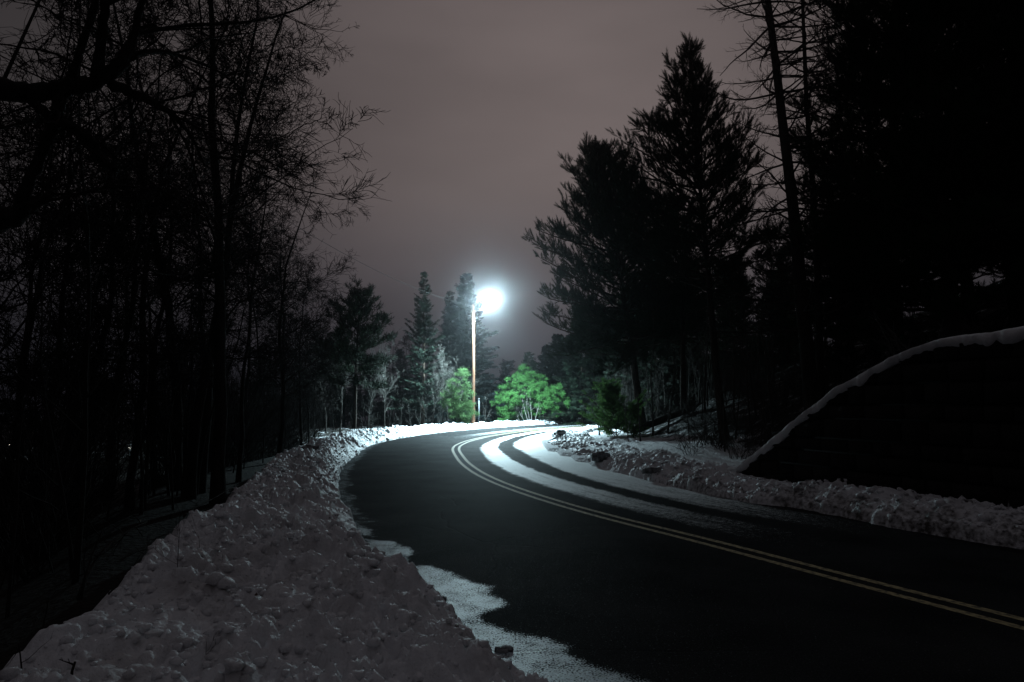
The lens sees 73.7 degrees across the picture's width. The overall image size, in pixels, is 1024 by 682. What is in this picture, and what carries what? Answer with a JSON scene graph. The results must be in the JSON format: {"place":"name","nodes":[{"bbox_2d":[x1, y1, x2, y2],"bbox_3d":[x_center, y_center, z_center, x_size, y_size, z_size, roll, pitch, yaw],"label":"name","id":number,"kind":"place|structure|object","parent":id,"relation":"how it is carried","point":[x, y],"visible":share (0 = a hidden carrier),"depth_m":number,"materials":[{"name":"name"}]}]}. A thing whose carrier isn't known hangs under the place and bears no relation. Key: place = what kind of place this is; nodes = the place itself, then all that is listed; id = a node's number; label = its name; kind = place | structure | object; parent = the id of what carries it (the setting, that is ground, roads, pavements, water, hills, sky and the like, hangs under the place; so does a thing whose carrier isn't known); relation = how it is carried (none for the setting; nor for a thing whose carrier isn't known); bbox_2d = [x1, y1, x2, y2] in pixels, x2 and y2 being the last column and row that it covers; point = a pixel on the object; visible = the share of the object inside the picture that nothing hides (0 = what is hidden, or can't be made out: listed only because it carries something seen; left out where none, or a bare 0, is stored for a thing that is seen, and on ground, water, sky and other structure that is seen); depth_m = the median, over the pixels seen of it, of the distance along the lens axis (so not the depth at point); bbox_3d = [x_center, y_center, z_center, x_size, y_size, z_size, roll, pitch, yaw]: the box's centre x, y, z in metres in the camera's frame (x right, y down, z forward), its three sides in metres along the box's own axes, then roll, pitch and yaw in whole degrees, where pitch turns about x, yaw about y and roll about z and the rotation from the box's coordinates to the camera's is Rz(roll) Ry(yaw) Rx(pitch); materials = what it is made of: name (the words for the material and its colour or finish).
{"place":"outdoors","nodes":[
{"label":"outdoors","id":0,"kind":"place"},
{"bbox_2d":[0,0,1003,424],"label":"sky","id":1,"kind":"structure","parent":0,"point":[481,98],"materials":[{"name":"grey"}]},
{"bbox_2d":[0,278,1008,669],"bbox_3d":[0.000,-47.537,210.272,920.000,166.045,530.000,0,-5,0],"label":"ground","id":2,"kind":"structure","parent":0,"point":[22,624],"depth_m":11.02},
{"bbox_2d":[0,58,153,536],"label":"bare tree","id":3,"kind":"object","parent":2,"relation":"on","point":[26,324],"visible":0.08,"depth_m":17.50,"materials":[{"name":"black plant"}]},
{"bbox_2d":[0,36,157,553],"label":"bare tree","id":4,"kind":"object","parent":2,"relation":"on","point":[31,323],"visible":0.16,"depth_m":13.00,"materials":[{"name":"black plant"}]},
{"bbox_2d":[0,176,159,499],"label":"bare tree","id":5,"kind":"object","parent":2,"relation":"on","point":[84,341],"visible":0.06,"depth_m":21.69,"materials":[{"name":"black plant"}]},
{"bbox_2d":[0,366,170,539],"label":"bare shrub","id":6,"kind":"object","parent":2,"relation":"on","point":[94,452],"visible":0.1,"depth_m":13.61,"materials":[{"name":"black plant"}]},
{"bbox_2d":[0,0,192,584],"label":"bare sapling","id":7,"kind":"object","parent":2,"relation":"on","point":[79,533],"visible":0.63,"depth_m":7.42,"materials":[{"name":"black plant"}]},
{"bbox_2d":[0,0,198,434],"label":"bare tree","id":8,"kind":"object","parent":2,"relation":"on","point":[31,139],"visible":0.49,"depth_m":10.71,"materials":[{"name":"black plant"}]},
{"bbox_2d":[0,7,218,550],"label":"bare tree","id":9,"kind":"object","parent":2,"relation":"on","point":[62,317],"visible":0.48,"depth_m":11.78,"materials":[{"name":"black plant"}]},
{"bbox_2d":[19,202,202,514],"bbox_3d":[-7.080,0.196,12.020,3.094,5.913,2.508,2,-6,-25],"label":"bare sapling","id":10,"kind":"object","parent":2,"relation":"on","point":[130,386],"visible":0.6,"depth_m":11.66,"materials":[{"name":"black plant"}]},
{"bbox_2d":[15,131,207,510],"bbox_3d":[-6.641,-0.117,11.553,3.135,6.548,3.092,-1,-2,14],"label":"bare sapling","id":11,"kind":"object","parent":2,"relation":"on","point":[148,425],"visible":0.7,"depth_m":11.82,"materials":[{"name":"black plant"}]},
{"bbox_2d":[0,1,247,522],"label":"bare tree","id":12,"kind":"object","parent":2,"relation":"on","point":[101,327],"visible":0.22,"depth_m":13.76,"materials":[{"name":"black plant"}]},
{"bbox_2d":[29,2,255,510],"bbox_3d":[-8.795,-2.173,15.983,4.677,12.257,5.754,4,-7,-39],"label":"bare tree","id":13,"kind":"object","parent":2,"relation":"on","point":[164,127],"visible":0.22,"depth_m":15.85,"materials":[{"name":"black plant"}]},
{"bbox_2d":[0,0,293,490],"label":"bare tree","id":14,"kind":"object","parent":2,"relation":"on","point":[178,402],"visible":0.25,"depth_m":15.02,"materials":[{"name":"black plant"}]},
{"bbox_2d":[0,0,297,512],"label":"bare tree","id":15,"kind":"object","parent":2,"relation":"on","point":[141,308],"visible":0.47,"depth_m":12.58,"materials":[{"name":"black plant"}]},
{"bbox_2d":[74,154,226,485],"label":"bare tree","id":16,"kind":"object","parent":2,"relation":"on","point":[149,290],"visible":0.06,"depth_m":26.89,"materials":[{"name":"black plant"}]},
{"bbox_2d":[101,87,243,489],"bbox_3d":[-9.538,-1.031,18.473,4.704,10.412,3.754,-1,-5,16],"label":"bare tree","id":17,"kind":"object","parent":2,"relation":"on","point":[171,228],"visible":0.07,"depth_m":18.58,"materials":[{"name":"black plant"}]},
{"bbox_2d":[0,0,358,336],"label":"bare tree","id":18,"kind":"object","parent":2,"relation":"on","point":[24,207],"visible":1,"depth_m":5.41,"materials":[{"name":"brown plant"}]},
{"bbox_2d":[119,210,269,411],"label":"bare tree","id":19,"kind":"object","parent":2,"relation":"on","point":[198,320],"visible":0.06,"depth_m":26.65,"materials":[{"name":"black plant"}]},
{"bbox_2d":[128,244,271,495],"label":"bare sapling","id":20,"kind":"object","parent":2,"relation":"on","point":[167,481],"visible":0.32,"depth_m":14.17,"materials":[{"name":"black plant"}]},
{"bbox_2d":[117,70,308,442],"bbox_3d":[-9.047,-2.109,19.903,5.754,12.257,4.677,0,-5,2],"label":"bare tree","id":21,"kind":"object","parent":2,"relation":"on","point":[222,172],"visible":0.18,"depth_m":19.99,"materials":[{"name":"black plant"}]},
{"bbox_2d":[39,0,390,504],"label":"bare tree","id":22,"kind":"object","parent":2,"relation":"on","point":[218,479],"visible":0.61,"depth_m":12.76,"materials":[{"name":"brown plant"}]},
{"bbox_2d":[95,0,341,499],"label":"bare tree","id":23,"kind":"object","parent":2,"relation":"on","point":[190,489],"visible":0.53,"depth_m":14.37,"materials":[{"name":"brown plant"}]},
{"bbox_2d":[198,328,258,460],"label":"bare sapling","id":24,"kind":"object","parent":2,"relation":"on","point":[230,383],"visible":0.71,"depth_m":15.16,"materials":[{"name":"black plant"}]},
{"bbox_2d":[120,0,339,493],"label":"bare tree","id":25,"kind":"object","parent":2,"relation":"on","point":[204,464],"visible":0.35,"depth_m":15.13,"materials":[{"name":"black plant"}]},
{"bbox_2d":[146,210,330,494],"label":"bare sapling","id":26,"kind":"object","parent":2,"relation":"on","point":[202,450],"visible":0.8,"depth_m":13.99,"materials":[{"name":"black plant"}]},
{"bbox_2d":[156,124,332,481],"bbox_3d":[-6.499,-0.875,16.923,4.118,8.773,3.348,0,-5,-1],"label":"bare tree","id":27,"kind":"object","parent":2,"relation":"on","point":[238,478],"visible":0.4,"depth_m":16.85,"materials":[{"name":"black plant"}]},
{"bbox_2d":[229,354,266,468],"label":"bare sapling","id":28,"kind":"object","parent":2,"relation":"on","point":[246,417],"visible":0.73,"depth_m":19.73,"materials":[{"name":"black plant"}]},
{"bbox_2d":[176,173,334,414],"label":"bare tree","id":29,"kind":"object","parent":2,"relation":"on","point":[262,333],"visible":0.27,"depth_m":25.10,"materials":[{"name":"black plant"}]},
{"bbox_2d":[181,360,337,461],"bbox_3d":[-9.276,2.272,23.207,6.042,4.283,4.090,0,-5,3],"label":"bare shrub","id":30,"kind":"object","parent":2,"relation":"on","point":[267,421],"visible":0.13,"depth_m":23.45,"materials":[{"name":"black plant"}]},
{"bbox_2d":[183,339,336,465],"bbox_3d":[-8.953,2.139,22.817,4.976,4.340,4.101,4,-6,-34],"label":"bare shrub","id":31,"kind":"object","parent":2,"relation":"on","point":[265,424],"visible":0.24,"depth_m":22.77,"materials":[{"name":"black plant"}]},
{"bbox_2d":[208,221,313,456],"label":"bare tree","id":32,"kind":"object","parent":2,"relation":"on","point":[256,330],"visible":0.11,"depth_m":30.11,"materials":[{"name":"black plant"}]},
{"bbox_2d":[204,149,370,452],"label":"bare tree","id":33,"kind":"object","parent":2,"relation":"on","point":[283,392],"visible":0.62,"depth_m":21.90,"materials":[{"name":"black plant"}]},
{"bbox_2d":[226,202,357,446],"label":"bare tree","id":34,"kind":"object","parent":2,"relation":"on","point":[316,331],"visible":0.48,"depth_m":26.83,"materials":[{"name":"black plant"}]},
{"bbox_2d":[0,418,584,681],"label":"snow bank","id":35,"kind":"structure","parent":2,"relation":"on","point":[388,656],"depth_m":5.11,"materials":[{"name":"snow"}]},
{"bbox_2d":[108,534,169,594],"bbox_3d":[-3.625,2.099,6.715,0.463,0.366,1.525,3,-6,-26],"label":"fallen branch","id":36,"kind":"object","parent":35,"relation":"on","point":[114,588],"visible":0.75,"depth_m":6.72,"materials":[{"name":"wood"}]},
{"bbox_2d":[0,437,534,681],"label":"snow crumbs","id":37,"kind":"object","parent":35,"relation":"on","point":[222,581],"visible":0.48,"depth_m":5.07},
{"bbox_2d":[263,387,326,452],"bbox_3d":[-10.134,3.152,30.514,3.610,3.820,4.380,2,-6,-24],"label":"bare shrub","id":38,"kind":"object","parent":2,"relation":"on","point":[298,424],"visible":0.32,"depth_m":29.77,"materials":[{"name":"black plant"}]},
{"bbox_2d":[253,273,344,445],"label":"bare tree","id":39,"kind":"object","parent":2,"relation":"on","point":[303,391],"visible":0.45,"depth_m":28.79,"materials":[{"name":"black plant"}]},
{"bbox_2d":[257,370,345,451],"bbox_3d":[-9.388,3.078,30.315,4.653,4.058,3.835,0,-5,-4],"label":"bare shrub","id":40,"kind":"object","parent":2,"relation":"on","point":[305,423],"visible":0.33,"depth_m":29.97,"materials":[{"name":"black plant"}]},
{"bbox_2d":[263,284,341,438],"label":"bare tree","id":41,"kind":"object","parent":2,"relation":"on","point":[309,357],"visible":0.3,"depth_m":33.86,"materials":[{"name":"black plant"}]},
{"bbox_2d":[251,365,355,456],"bbox_3d":[-9.600,3.004,29.286,5.808,4.246,4.330,3,-6,-27],"label":"bare shrub","id":42,"kind":"object","parent":2,"relation":"on","point":[307,417],"visible":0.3,"depth_m":29.70,"materials":[{"name":"black plant"}]},
{"bbox_2d":[291,317,348,431],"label":"bare tree","id":43,"kind":"object","parent":2,"relation":"on","point":[334,368],"visible":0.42,"depth_m":37.94,"materials":[{"name":"black plant"}]},
{"bbox_2d":[333,333,354,432],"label":"bare tree","id":44,"kind":"object","parent":2,"relation":"on","point":[341,395],"visible":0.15,"depth_m":45.69,"materials":[{"name":"grey plant"}]},
{"bbox_2d":[301,273,397,428],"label":"pine tree","id":45,"kind":"object","parent":2,"relation":"on","point":[352,312],"visible":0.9,"depth_m":40.58,"materials":[{"name":"green plant"}]},
{"bbox_2d":[360,330,401,428],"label":"bare tree","id":46,"kind":"object","parent":2,"relation":"on","point":[371,399],"visible":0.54,"depth_m":46.66,"materials":[{"name":"grey plant"}]},
{"bbox_2d":[376,354,405,426],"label":"bare tree","id":47,"kind":"object","parent":2,"relation":"on","point":[385,393],"visible":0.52,"depth_m":51.85,"materials":[{"name":"grey plant"}]},
{"bbox_2d":[384,352,407,425],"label":"bare tree","id":48,"kind":"object","parent":2,"relation":"on","point":[395,386],"visible":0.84,"depth_m":55.31,"materials":[{"name":"grey plant"}]},
{"bbox_2d":[387,271,453,424],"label":"spruce tree","id":49,"kind":"object","parent":2,"relation":"on","point":[420,336],"visible":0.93,"depth_m":54.03,"materials":[{"name":"plant"}]},
{"bbox_2d":[426,350,454,423],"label":"bare tree","id":50,"kind":"object","parent":2,"relation":"on","point":[436,396],"visible":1,"depth_m":49.50,"materials":[{"name":"grey plant"}]},
{"bbox_2d":[425,291,465,423],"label":"spruce tree","id":51,"kind":"object","parent":2,"relation":"on","point":[448,302],"visible":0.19,"depth_m":65.74,"materials":[{"name":"plant"}]},
{"bbox_2d":[429,344,462,423],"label":"bare tree","id":52,"kind":"object","parent":2,"relation":"on","point":[442,379],"visible":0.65,"depth_m":51.05,"materials":[{"name":"grey plant"}]},
{"bbox_2d":[0,312,916,441],"bbox_3d":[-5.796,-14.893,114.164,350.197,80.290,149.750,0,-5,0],"label":"woods","id":53,"kind":"object","parent":2,"relation":"on","point":[347,404],"visible":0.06,"depth_m":113.66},
{"bbox_2d":[438,366,480,423],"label":"evergreen shrub","id":54,"kind":"object","parent":2,"relation":"on","point":[459,408],"visible":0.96,"depth_m":50.00,"materials":[{"name":"green plant"}]},
{"bbox_2d":[408,272,511,424],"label":"spruce tree","id":55,"kind":"object","parent":2,"relation":"on","point":[461,340],"visible":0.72,"depth_m":62.64,"materials":[{"name":"plant"}]},
{"bbox_2d":[471,293,494,423],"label":"street lamp","id":56,"kind":"object","parent":2,"relation":"on","point":[490,298],"visible":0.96,"depth_m":51.51,"materials":[{"name":"brown wood"}]},
{"bbox_2d":[485,366,520,421],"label":"conifer tree","id":57,"kind":"object","parent":2,"relation":"on","point":[506,371],"visible":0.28,"depth_m":91.66,"materials":[{"name":"plant"}]},
{"bbox_2d":[497,352,547,420],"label":"conifer tree","id":58,"kind":"object","parent":2,"relation":"on","point":[533,364],"visible":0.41,"depth_m":69.58,"materials":[{"name":"plant"}]},
{"bbox_2d":[490,363,570,420],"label":"green tree","id":59,"kind":"object","parent":2,"relation":"on","point":[512,402],"visible":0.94,"depth_m":60.69,"materials":[{"name":"green plant"}]},
{"bbox_2d":[521,345,553,419],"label":"conifer tree","id":60,"kind":"object","parent":2,"relation":"on","point":[542,366],"visible":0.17,"depth_m":89.68,"materials":[{"name":"plant"}]},
{"bbox_2d":[525,333,580,419],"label":"conifer tree","id":61,"kind":"object","parent":2,"relation":"on","point":[556,364],"visible":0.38,"depth_m":68.76,"materials":[{"name":"plant"}]},
{"bbox_2d":[537,305,605,424],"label":"conifer tree","id":62,"kind":"object","parent":2,"relation":"on","point":[572,382],"visible":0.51,"depth_m":61.32,"materials":[{"name":"plant"}]},
{"bbox_2d":[554,373,633,433],"bbox_3d":[4.516,3.222,35.790,4.780,3.500,3.291,0,-5,0],"label":"bare shrub","id":63,"kind":"object","parent":2,"relation":"on","point":[594,399],"visible":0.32,"depth_m":35.86,"materials":[{"name":"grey plant"}]},
{"bbox_2d":[573,378,650,436],"bbox_3d":[4.669,3.033,30.359,3.353,2.924,3.274,-3,-6,32],"label":"evergreen bush","id":64,"kind":"object","parent":2,"relation":"on","point":[608,393],"visible":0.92,"depth_m":30.12,"materials":[{"name":"plant"}]},
{"bbox_2d":[521,132,715,424],"bbox_3d":[5.024,-2.896,33.666,9.256,15.218,9.356,0,-5,0],"label":"pine tree","id":65,"kind":"object","parent":2,"relation":"on","point":[598,201],"visible":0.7,"depth_m":32.58,"materials":[{"name":"black plant"}]},
{"bbox_2d":[579,301,657,428],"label":"conifer tree","id":66,"kind":"object","parent":2,"relation":"on","point":[620,377],"visible":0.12,"depth_m":46.57,"materials":[{"name":"plant"}]},
{"bbox_2d":[613,350,649,441],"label":"bare sapling","id":67,"kind":"object","parent":2,"relation":"on","point":[636,394],"visible":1,"depth_m":26.11,"materials":[{"name":"grey"}]},
{"bbox_2d":[617,401,651,437],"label":"evergreen bush","id":68,"kind":"object","parent":2,"relation":"on","point":[634,409],"visible":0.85,"depth_m":28.23,"materials":[{"name":"green plant"}]},
{"bbox_2d":[623,313,672,435],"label":"bare sapling","id":69,"kind":"object","parent":2,"relation":"on","point":[652,396],"visible":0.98,"depth_m":28.60,"materials":[{"name":"grey"}]},
{"bbox_2d":[632,395,710,433],"bbox_3d":[6.787,3.171,29.247,3.353,1.726,0.507,-2,-6,18],"label":"fallen log","id":70,"kind":"object","parent":2,"relation":"on","point":[659,420],"visible":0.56,"depth_m":29.21,"materials":[{"name":"wood"}]},
{"bbox_2d":[598,190,750,409],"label":"pine tree","id":71,"kind":"object","parent":2,"relation":"on","point":[646,328],"visible":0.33,"depth_m":30.87,"materials":[{"name":"green plant"}]},
{"bbox_2d":[639,301,713,419],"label":"conifer tree","id":72,"kind":"object","parent":2,"relation":"on","point":[676,395],"visible":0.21,"depth_m":41.49,"materials":[{"name":"plant"}]},
{"bbox_2d":[656,306,696,432],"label":"bare sapling","id":73,"kind":"object","parent":2,"relation":"on","point":[672,394],"visible":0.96,"depth_m":27.64,"materials":[{"name":"grey"}]},
{"bbox_2d":[642,279,711,392],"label":"pine tree","id":74,"kind":"object","parent":2,"relation":"on","point":[687,350],"visible":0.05,"depth_m":46.53,"materials":[{"name":"black plant"}]},
{"bbox_2d":[660,424,711,455],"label":"bare shrub","id":75,"kind":"object","parent":2,"relation":"on","point":[692,445],"visible":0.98,"depth_m":19.35,"materials":[{"name":"brown plant"}]},
{"bbox_2d":[665,408,716,447],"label":"bare shrub","id":76,"kind":"object","parent":2,"relation":"on","point":[678,435],"visible":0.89,"depth_m":20.96,"materials":[{"name":"brown plant"}]},
{"bbox_2d":[650,262,739,406],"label":"conifer tree","id":77,"kind":"object","parent":2,"relation":"on","point":[700,353],"visible":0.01,"depth_m":49.27,"materials":[{"name":"plant"}]},
{"bbox_2d":[603,31,811,442],"bbox_3d":[6.050,-3.316,22.307,6.364,13.648,6.698,0,-5,0],"label":"pine tree","id":78,"kind":"object","parent":2,"relation":"on","point":[697,101],"visible":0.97,"depth_m":21.68,"materials":[{"name":"green plant"}]},
{"bbox_2d":[673,402,747,446],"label":"bare shrub","id":79,"kind":"object","parent":2,"relation":"on","point":[704,435],"visible":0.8,"depth_m":20.97,"materials":[{"name":"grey plant"}]},
{"bbox_2d":[704,415,736,448],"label":"bare shrub","id":80,"kind":"object","parent":2,"relation":"on","point":[720,436],"visible":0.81,"depth_m":19.96,"materials":[{"name":"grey plant"}]},
{"bbox_2d":[693,254,766,382],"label":"pine tree","id":81,"kind":"object","parent":2,"relation":"on","point":[721,350],"visible":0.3,"depth_m":39.81,"materials":[{"name":"black plant"}]},
{"bbox_2d":[703,330,756,438],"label":"bare sapling","id":82,"kind":"object","parent":2,"relation":"on","point":[737,409],"visible":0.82,"depth_m":21.80,"materials":[{"name":"grey"}]},
{"bbox_2d":[711,357,748,451],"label":"bare sapling","id":83,"kind":"object","parent":2,"relation":"on","point":[725,402],"visible":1,"depth_m":19.93,"materials":[{"name":"grey"}]},
{"bbox_2d":[711,418,759,458],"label":"bare shrub","id":84,"kind":"object","parent":2,"relation":"on","point":[729,444],"visible":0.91,"depth_m":18.05,"materials":[{"name":"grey plant"}]},
{"bbox_2d":[705,259,774,395],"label":"conifer tree","id":85,"kind":"object","parent":2,"relation":"on","point":[735,327],"visible":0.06,"depth_m":51.69,"materials":[{"name":"plant"}]},
{"bbox_2d":[722,431,764,459],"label":"bare shrub","id":86,"kind":"object","parent":2,"relation":"on","point":[744,446],"visible":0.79,"depth_m":17.99,"materials":[{"name":"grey plant"}]},
{"bbox_2d":[730,226,799,374],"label":"pine tree","id":87,"kind":"object","parent":2,"relation":"on","point":[746,305],"visible":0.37,"depth_m":31.08,"materials":[{"name":"black plant"}]},
{"bbox_2d":[547,425,1023,549],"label":"snow ridge","id":88,"kind":"structure","parent":2,"relation":"on","point":[906,516],"depth_m":11.30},
{"bbox_2d":[591,451,610,460],"bbox_3d":[2.607,3.385,20.073,0.596,0.294,0.526,0,-5,0],"label":"rock","id":89,"kind":"object","parent":88,"relation":"on","point":[599,456],"visible":0.98,"depth_m":19.89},
{"bbox_2d":[548,427,1023,535],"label":"snow crumbs","id":90,"kind":"object","parent":88,"relation":"on","point":[799,486],"visible":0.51,"depth_m":12.20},
{"bbox_2d":[756,249,814,373],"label":"pine tree","id":91,"kind":"object","parent":2,"relation":"on","point":[791,345],"visible":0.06,"depth_m":42.23,"materials":[{"name":"black plant"}]},
{"bbox_2d":[691,0,895,410],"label":"larch tree","id":92,"kind":"object","parent":2,"relation":"on","point":[801,301],"visible":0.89,"depth_m":17.75,"materials":[{"name":"brown plant"}]},
{"bbox_2d":[745,0,888,399],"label":"larch tree","id":93,"kind":"object","parent":2,"relation":"on","point":[817,258],"visible":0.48,"depth_m":18.67,"materials":[{"name":"brown plant"}]},
{"bbox_2d":[771,129,885,354],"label":"pine tree","id":94,"kind":"object","parent":2,"relation":"on","point":[808,259],"visible":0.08,"depth_m":26.32,"materials":[{"name":"green plant"}]},
{"bbox_2d":[793,180,888,378],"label":"pine tree","id":95,"kind":"object","parent":2,"relation":"on","point":[851,352],"visible":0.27,"depth_m":20.91,"materials":[{"name":"black plant"}]},
{"bbox_2d":[727,326,1023,508],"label":"retaining wall","id":96,"kind":"structure","parent":2,"relation":"on","point":[943,417],"depth_m":10.88,"materials":[{"name":"stone"}]},
{"bbox_2d":[776,0,974,333],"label":"pine tree","id":97,"kind":"object","parent":2,"relation":"on","point":[832,107],"visible":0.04,"depth_m":28.27,"materials":[{"name":"green plant"}]},
{"bbox_2d":[730,0,1023,356],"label":"pine tree","id":98,"kind":"object","parent":2,"relation":"on","point":[861,249],"visible":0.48,"depth_m":17.30,"materials":[{"name":"green plant"}]},
{"bbox_2d":[812,0,1023,351],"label":"pine tree","id":99,"kind":"object","parent":2,"relation":"on","point":[989,210],"visible":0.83,"depth_m":15.97,"materials":[{"name":"green plant"}]},
{"bbox_2d":[832,0,1023,327],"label":"pine tree","id":100,"kind":"object","parent":2,"relation":"on","point":[995,178],"visible":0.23,"depth_m":16.69,"materials":[{"name":"black plant"}]},
{"bbox_2d":[338,424,1023,681],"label":"road","id":101,"kind":"structure","parent":0,"point":[551,592],"depth_m":7.24,"materials":[{"name":"asphalt"}]},
{"bbox_2d":[452,426,1023,629],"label":"road markings","id":102,"kind":"object","parent":101,"relation":"on","point":[868,580],"visible":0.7,"depth_m":7.83,"materials":[{"name":"yellow paint"}]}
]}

